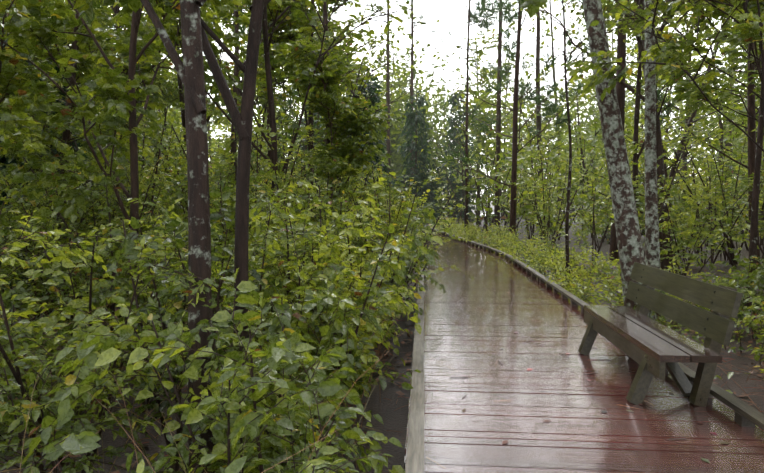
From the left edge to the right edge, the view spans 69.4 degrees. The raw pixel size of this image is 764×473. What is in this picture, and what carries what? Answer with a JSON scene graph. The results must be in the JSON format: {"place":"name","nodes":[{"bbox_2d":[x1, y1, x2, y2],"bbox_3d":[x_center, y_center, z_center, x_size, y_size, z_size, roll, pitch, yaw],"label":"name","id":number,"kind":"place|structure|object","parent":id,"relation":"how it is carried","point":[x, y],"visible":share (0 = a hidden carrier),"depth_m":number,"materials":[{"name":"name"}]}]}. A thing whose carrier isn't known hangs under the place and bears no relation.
{"place":"outdoors","nodes":[
{"label":"outdoors","id":0,"kind":"place"},
{"bbox_2d":[0,202,763,472],"bbox_3d":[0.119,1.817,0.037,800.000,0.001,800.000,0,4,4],"label":"forest ground","id":1,"kind":"structure","parent":0,"point":[384,409],"depth_m":5.32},
{"bbox_2d":[0,0,69,255],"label":"tree","id":2,"kind":"object","parent":1,"relation":"on","point":[14,75],"visible":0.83,"depth_m":5.50,"materials":[{"name":"green plant"}]},
{"bbox_2d":[0,0,87,299],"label":"tree","id":3,"kind":"object","parent":1,"relation":"on","point":[3,159],"visible":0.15,"depth_m":10.48,"materials":[{"name":"green plant"}]},
{"bbox_2d":[0,7,113,88],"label":"tree","id":4,"kind":"object","parent":1,"relation":"on","point":[61,48],"visible":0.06,"depth_m":8.30,"materials":[{"name":"green plant"}]},
{"bbox_2d":[0,0,146,267],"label":"tree sapling","id":5,"kind":"object","parent":1,"relation":"on","point":[32,110],"visible":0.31,"depth_m":7.95,"materials":[{"name":"green plant"}]},
{"bbox_2d":[61,0,123,126],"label":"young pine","id":6,"kind":"object","parent":1,"relation":"on","point":[113,26],"visible":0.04,"depth_m":21.06,"materials":[{"name":"green plant"}]},
{"bbox_2d":[46,5,144,313],"bbox_3d":[-4.145,-4.196,8.103,3.695,11.460,5.185,3,5,38],"label":"leaning tree","id":7,"kind":"object","parent":1,"relation":"on","point":[66,132],"visible":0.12,"depth_m":8.21,"materials":[{"name":"brown plant"}]},
{"bbox_2d":[72,69,164,165],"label":"tree sapling","id":8,"kind":"object","parent":1,"relation":"on","point":[93,120],"depth_m":15.68,"materials":[{"name":"green plant"}]},
{"bbox_2d":[80,103,156,191],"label":"tree sapling","id":9,"kind":"object","parent":1,"relation":"on","point":[148,123],"visible":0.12,"depth_m":15.68,"materials":[{"name":"green plant"}]},
{"bbox_2d":[69,10,181,206],"bbox_3d":[-6.016,-2.211,12.966,2.978,6.830,2.523,-1,4,-16],"label":"tree sapling","id":10,"kind":"object","parent":1,"relation":"on","point":[154,104],"visible":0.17,"depth_m":12.98,"materials":[{"name":"green plant"}]},
{"bbox_2d":[94,23,183,162],"bbox_3d":[-11.930,-5.885,27.549,5.161,12.274,4.296,-4,5,-44],"label":"tree","id":11,"kind":"object","parent":1,"relation":"on","point":[171,116],"visible":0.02,"depth_m":27.28,"materials":[{"name":"green plant"}]},
{"bbox_2d":[0,0,281,353],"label":"tree","id":12,"kind":"object","parent":1,"relation":"on","point":[117,109],"visible":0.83,"depth_m":6.12,"materials":[{"name":"green plant"}]},
{"bbox_2d":[137,30,183,160],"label":"tree","id":13,"kind":"object","parent":1,"relation":"on","point":[157,95],"visible":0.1,"depth_m":21.77,"materials":[{"name":"green plant"}]},
{"bbox_2d":[109,0,218,182],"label":"tree","id":14,"kind":"object","parent":1,"relation":"on","point":[116,8],"visible":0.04,"depth_m":13.96,"materials":[{"name":"green plant"}]},
{"bbox_2d":[149,109,180,165],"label":"tree","id":15,"kind":"object","parent":1,"relation":"on","point":[168,119],"visible":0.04,"depth_m":53.85,"materials":[{"name":"green plant"}]},
{"bbox_2d":[158,17,280,164],"bbox_3d":[-5.717,-6.321,14.928,5.436,14.782,5.137,-3,5,-36],"label":"tree","id":16,"kind":"object","parent":1,"relation":"on","point":[181,106],"visible":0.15,"depth_m":15.00,"materials":[{"name":"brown plant"}]},
{"bbox_2d":[47,85,392,278],"bbox_3d":[-7.664,-1.510,17.937,16.556,4.390,18.914,0,4,4],"label":"shrub","id":17,"kind":"object","parent":1,"relation":"on","point":[253,167],"visible":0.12,"depth_m":11.46,"materials":[{"name":"green plant"}]},
{"bbox_2d":[0,258,441,472],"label":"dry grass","id":18,"kind":"structure","parent":1,"relation":"on","point":[337,433],"depth_m":3.65,"materials":[{"name":"plant"}]},
{"bbox_2d":[208,72,256,159],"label":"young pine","id":19,"kind":"object","parent":1,"relation":"on","point":[226,127],"depth_m":46.19,"materials":[{"name":"green plant"}]},
{"bbox_2d":[0,101,465,472],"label":"broadleaf shrub","id":20,"kind":"object","parent":1,"relation":"on","point":[251,418],"visible":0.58,"depth_m":3.76,"materials":[{"name":"green plant"}]},
{"bbox_2d":[0,121,472,472],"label":"shrub","id":21,"kind":"object","parent":1,"relation":"on","point":[84,463],"visible":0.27,"depth_m":3.14,"materials":[{"name":"green plant"}]},
{"bbox_2d":[161,0,338,175],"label":"tree","id":22,"kind":"object","parent":1,"relation":"on","point":[321,125],"visible":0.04,"depth_m":19.64,"materials":[{"name":"green plant"}]},
{"bbox_2d":[102,0,407,312],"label":"tree","id":23,"kind":"object","parent":1,"relation":"on","point":[266,45],"visible":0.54,"depth_m":7.97,"materials":[{"name":"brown plant"}]},
{"bbox_2d":[221,44,294,168],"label":"tree","id":24,"kind":"object","parent":1,"relation":"on","point":[223,61],"visible":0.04,"depth_m":42.05,"materials":[{"name":"green plant"}]},
{"bbox_2d":[216,0,317,172],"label":"tree sapling","id":25,"kind":"object","parent":1,"relation":"on","point":[261,74],"visible":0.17,"depth_m":12.66,"materials":[{"name":"green plant"}]},
{"bbox_2d":[73,0,462,350],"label":"tree","id":26,"kind":"object","parent":1,"relation":"on","point":[242,120],"visible":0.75,"depth_m":3.46,"materials":[{"name":"brown plant"}]},
{"bbox_2d":[207,0,358,200],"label":"tree","id":27,"kind":"object","parent":1,"relation":"on","point":[237,69],"visible":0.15,"depth_m":12.07,"materials":[{"name":"green plant"}]},
{"bbox_2d":[229,1,349,187],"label":"tree","id":28,"kind":"object","parent":1,"relation":"on","point":[290,101],"visible":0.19,"depth_m":19.04,"materials":[{"name":"green plant"}]},
{"bbox_2d":[253,32,362,181],"bbox_3d":[-3.294,-4.952,26.478,4.648,10.506,6.131,3,5,34],"label":"tree","id":29,"kind":"object","parent":1,"relation":"on","point":[279,121],"depth_m":25.77,"materials":[{"name":"green plant"}]},
{"bbox_2d":[187,180,433,472],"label":"shrub","id":30,"kind":"object","parent":1,"relation":"on","point":[370,339],"visible":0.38,"depth_m":4.39,"materials":[{"name":"green plant"}]},
{"bbox_2d":[291,101,341,181],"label":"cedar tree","id":31,"kind":"object","parent":1,"relation":"on","point":[303,120],"visible":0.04,"depth_m":32.34,"materials":[{"name":"green plant"}]},
{"bbox_2d":[212,0,425,198],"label":"tree","id":32,"kind":"object","parent":1,"relation":"on","point":[341,86],"visible":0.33,"depth_m":13.57,"materials":[{"name":"green plant"}]},
{"bbox_2d":[276,9,371,193],"bbox_3d":[-1.677,-2.868,16.085,2.658,7.744,3.270,0,4,4],"label":"tree sapling","id":33,"kind":"object","parent":1,"relation":"on","point":[348,82],"visible":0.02,"depth_m":15.96,"materials":[{"name":"green plant"}]},
{"bbox_2d":[274,26,401,208],"bbox_3d":[-0.728,-1.077,9.648,2.056,5.003,2.104,0,4,4],"label":"tree sapling","id":34,"kind":"object","parent":1,"relation":"on","point":[326,90],"visible":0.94,"depth_m":9.52,"materials":[{"name":"green plant"}]},
{"bbox_2d":[140,0,558,472],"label":"tree","id":35,"kind":"object","parent":1,"relation":"on","point":[190,70],"visible":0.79,"depth_m":3.11,"materials":[{"name":"brown plant"}]},
{"bbox_2d":[293,0,430,219],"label":"tree","id":36,"kind":"object","parent":1,"relation":"on","point":[321,28],"visible":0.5,"depth_m":10.97,"materials":[{"name":"green plant"}]},
{"bbox_2d":[343,47,390,158],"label":"tree","id":37,"kind":"object","parent":1,"relation":"on","point":[369,63],"depth_m":45.69,"materials":[{"name":"green plant"}]},
{"bbox_2d":[343,74,396,199],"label":"cedar tree","id":38,"kind":"object","parent":1,"relation":"on","point":[371,90],"visible":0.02,"depth_m":24.83,"materials":[{"name":"green plant"}]},
{"bbox_2d":[2,264,763,472],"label":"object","id":39,"kind":"object","parent":1,"relation":"on","point":[400,393],"visible":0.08,"depth_m":5.94,"materials":[{"name":"green plant"}]},
{"bbox_2d":[368,0,418,186],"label":"pine","id":40,"kind":"object","parent":1,"relation":"on","point":[388,90],"visible":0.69,"depth_m":43.27,"materials":[{"name":"brown plant"}]},
{"bbox_2d":[381,109,407,174],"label":"tree","id":41,"kind":"object","parent":1,"relation":"on","point":[395,135],"visible":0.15,"depth_m":50.98,"materials":[{"name":"green plant"}]},
{"bbox_2d":[396,0,439,174],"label":"pine","id":42,"kind":"object","parent":1,"relation":"on","point":[412,61],"visible":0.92,"depth_m":44.99,"materials":[{"name":"brown plant"}]},
{"bbox_2d":[391,90,445,220],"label":"cedar tree","id":43,"kind":"object","parent":1,"relation":"on","point":[413,118],"visible":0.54,"depth_m":39.06,"materials":[{"name":"green plant"}]},
{"bbox_2d":[76,0,763,262],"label":"forest trees","id":44,"kind":"object","parent":1,"relation":"on","point":[628,139],"visible":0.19,"depth_m":24.88,"materials":[{"name":"green plant"}]},
{"bbox_2d":[90,116,762,239],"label":"shrub","id":45,"kind":"object","parent":1,"relation":"on","point":[481,202],"visible":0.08,"depth_m":26.06,"materials":[{"name":"green plant"}]},
{"bbox_2d":[114,0,762,232],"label":"forest trees","id":46,"kind":"object","parent":1,"relation":"on","point":[537,72],"visible":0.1,"depth_m":39.91,"materials":[{"name":"green plant"}]},
{"bbox_2d":[162,0,745,223],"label":"forest trees","id":47,"kind":"object","parent":1,"relation":"on","point":[556,92],"visible":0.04,"depth_m":41.06,"materials":[{"name":"green plant"}]},
{"bbox_2d":[340,18,573,221],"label":"forest trees","id":48,"kind":"object","parent":1,"relation":"on","point":[398,75],"visible":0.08,"depth_m":51.88,"materials":[{"name":"green plant"}]},
{"bbox_2d":[436,89,480,221],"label":"cedar tree","id":49,"kind":"object","parent":1,"relation":"on","point":[459,194],"visible":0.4,"depth_m":45.69,"materials":[{"name":"green plant"}]},
{"bbox_2d":[416,0,523,231],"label":"pine","id":50,"kind":"object","parent":1,"relation":"on","point":[484,14],"visible":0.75,"depth_m":26.28,"materials":[{"name":"green plant"}]},
{"bbox_2d":[435,29,514,224],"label":"tree","id":51,"kind":"object","parent":1,"relation":"on","point":[483,71],"visible":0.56,"depth_m":40.18,"materials":[{"name":"green plant"}]},
{"bbox_2d":[450,77,511,225],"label":"tree","id":52,"kind":"object","parent":1,"relation":"on","point":[483,136],"visible":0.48,"depth_m":38.22,"materials":[{"name":"green plant"}]},
{"bbox_2d":[475,3,519,229],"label":"pine","id":53,"kind":"object","parent":1,"relation":"on","point":[498,114],"visible":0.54,"depth_m":30.08,"materials":[{"name":"brown plant"}]},
{"bbox_2d":[492,105,529,168],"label":"tree","id":54,"kind":"object","parent":1,"relation":"on","point":[511,132],"visible":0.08,"depth_m":66.57,"materials":[{"name":"green plant"}]},
{"bbox_2d":[437,0,590,237],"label":"pine","id":55,"kind":"object","parent":1,"relation":"on","point":[515,109],"visible":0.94,"depth_m":21.91,"materials":[{"name":"green plant"}]},
{"bbox_2d":[503,55,553,155],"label":"tree","id":56,"kind":"object","parent":1,"relation":"on","point":[526,65],"visible":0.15,"depth_m":57.86,"materials":[{"name":"green plant"}]},
{"bbox_2d":[525,104,562,188],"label":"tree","id":57,"kind":"object","parent":1,"relation":"on","point":[543,137],"visible":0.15,"depth_m":50.41,"materials":[{"name":"green plant"}]},
{"bbox_2d":[404,213,763,472],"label":"boardwalk path","id":58,"kind":"structure","parent":1,"relation":"on","point":[580,432],"depth_m":4.36,"materials":[{"name":"brown wood"}]},
{"bbox_2d":[427,257,728,466],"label":"fallen leaves","id":59,"kind":"object","parent":58,"relation":"on","point":[604,411],"visible":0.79,"depth_m":4.83,"materials":[{"name":"brown plant"}]},
{"bbox_2d":[405,216,763,472],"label":"boardwalk kerb rails","id":60,"kind":"object","parent":58,"relation":"on","point":[746,415],"visible":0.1,"depth_m":4.14,"materials":[{"name":"grey wood"}]},
{"bbox_2d":[578,262,742,406],"bbox_3d":[2.332,0.791,4.895,0.753,0.934,1.920,0,4,4],"label":"bench","id":61,"kind":"object","parent":58,"relation":"on","point":[652,347],"visible":0.98,"depth_m":4.42,"materials":[{"name":"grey wood"}]},
{"bbox_2d":[526,0,644,288],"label":"tree sapling","id":62,"kind":"object","parent":1,"relation":"on","point":[568,188],"visible":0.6,"depth_m":10.40,"materials":[{"name":"green plant"}]},
{"bbox_2d":[578,117,603,215],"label":"tree","id":63,"kind":"object","parent":1,"relation":"on","point":[597,156],"visible":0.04,"depth_m":55.58,"materials":[{"name":"green plant"}]},
{"bbox_2d":[512,0,677,273],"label":"tree","id":64,"kind":"object","parent":1,"relation":"on","point":[664,263],"visible":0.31,"depth_m":12.73,"materials":[{"name":"grey plant"}]},
{"bbox_2d":[431,216,762,344],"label":"grass","id":65,"kind":"structure","parent":1,"relation":"on","point":[498,239],"depth_m":11.56,"materials":[{"name":"green plant"}]},
{"bbox_2d":[583,95,644,198],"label":"tree","id":66,"kind":"object","parent":1,"relation":"on","point":[599,123],"visible":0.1,"depth_m":47.53,"materials":[{"name":"green plant"}]},
{"bbox_2d":[609,25,625,260],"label":"tree","id":67,"kind":"object","parent":1,"relation":"on","point":[621,52],"visible":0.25,"depth_m":16.09,"materials":[{"name":"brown plant"}]},
{"bbox_2d":[472,117,763,282],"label":"shrub","id":68,"kind":"object","parent":1,"relation":"on","point":[711,230],"visible":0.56,"depth_m":15.01,"materials":[{"name":"green plant"}]},
{"bbox_2d":[602,0,635,75],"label":"tree","id":69,"kind":"object","parent":1,"relation":"on","point":[612,38],"visible":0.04,"depth_m":58.99,"materials":[{"name":"green plant"}]},
{"bbox_2d":[582,0,656,321],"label":"tree","id":70,"kind":"object","parent":1,"relation":"on","point":[629,242],"visible":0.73,"depth_m":7.26,"materials":[{"name":"grey plant"}]},
{"bbox_2d":[644,0,661,315],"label":"tree","id":71,"kind":"object","parent":1,"relation":"on","point":[652,250],"visible":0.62,"depth_m":8.28,"materials":[{"name":"grey plant"}]},
{"bbox_2d":[547,259,763,411],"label":"dry grass","id":72,"kind":"structure","parent":1,"relation":"on","point":[717,365],"depth_m":6.90,"materials":[{"name":"plant"}]},
{"bbox_2d":[561,0,763,151],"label":"dogwood tree","id":73,"kind":"object","parent":1,"relation":"on","point":[673,58],"visible":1,"depth_m":6.23,"materials":[{"name":"green plant"}]},
{"bbox_2d":[578,0,752,217],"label":"tree","id":74,"kind":"object","parent":1,"relation":"on","point":[678,90],"visible":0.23,"depth_m":12.36,"materials":[{"name":"brown plant"}]},
{"bbox_2d":[632,13,724,159],"bbox_3d":[19.472,-7.415,36.736,5.625,14.127,4.724,0,4,4],"label":"tree","id":75,"kind":"object","parent":1,"relation":"on","point":[682,109],"visible":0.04,"depth_m":35.78,"materials":[{"name":"green plant"}]},
{"bbox_2d":[641,0,763,268],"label":"tree","id":76,"kind":"object","parent":1,"relation":"on","point":[751,126],"visible":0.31,"depth_m":14.34,"materials":[{"name":"plant"}]},
{"bbox_2d":[643,0,763,305],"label":"tree","id":77,"kind":"object","parent":1,"relation":"on","point":[754,228],"visible":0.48,"depth_m":8.91,"materials":[{"name":"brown plant"}]},
{"bbox_2d":[644,0,763,127],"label":"tree","id":78,"kind":"object","parent":1,"relation":"on","point":[695,105],"visible":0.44,"depth_m":11.51,"materials":[{"name":"green plant"}]},
{"bbox_2d":[657,291,763,430],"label":"shrub patch","id":79,"kind":"object","parent":1,"relation":"on","point":[759,320],"visible":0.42,"depth_m":6.42,"materials":[{"name":"green plant"}]},
{"bbox_2d":[674,55,755,154],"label":"tree","id":80,"kind":"object","parent":1,"relation":"on","point":[728,64],"visible":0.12,"depth_m":28.81,"materials":[{"name":"green plant"}]},
{"bbox_2d":[703,118,747,173],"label":"tree","id":81,"kind":"object","parent":1,"relation":"on","point":[731,143],"depth_m":49.95,"materials":[{"name":"green plant"}]},
{"bbox_2d":[718,17,735,160],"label":"tree","id":82,"kind":"object","parent":1,"relation":"on","point":[731,92],"visible":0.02,"depth_m":42.00,"materials":[{"name":"green plant"}]},
{"bbox_2d":[693,46,761,198],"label":"tree","id":83,"kind":"object","parent":1,"relation":"on","point":[735,155],"visible":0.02,"depth_m":39.21,"materials":[{"name":"green plant"}]},
{"bbox_2d":[697,221,763,360],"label":"shrub","id":84,"kind":"object","parent":1,"relation":"on","point":[752,283],"visible":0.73,"depth_m":7.28,"materials":[{"name":"green plant"}]},
{"bbox_2d":[706,5,763,125],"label":"tree","id":85,"kind":"object","parent":1,"relation":"on","point":[745,69],"visible":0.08,"depth_m":27.11,"materials":[{"name":"green plant"}]},
{"bbox_2d":[83,0,758,201],"label":"sky","id":86,"kind":"structure","parent":0,"point":[448,9],"materials":[{"name":"white"}]}
]}

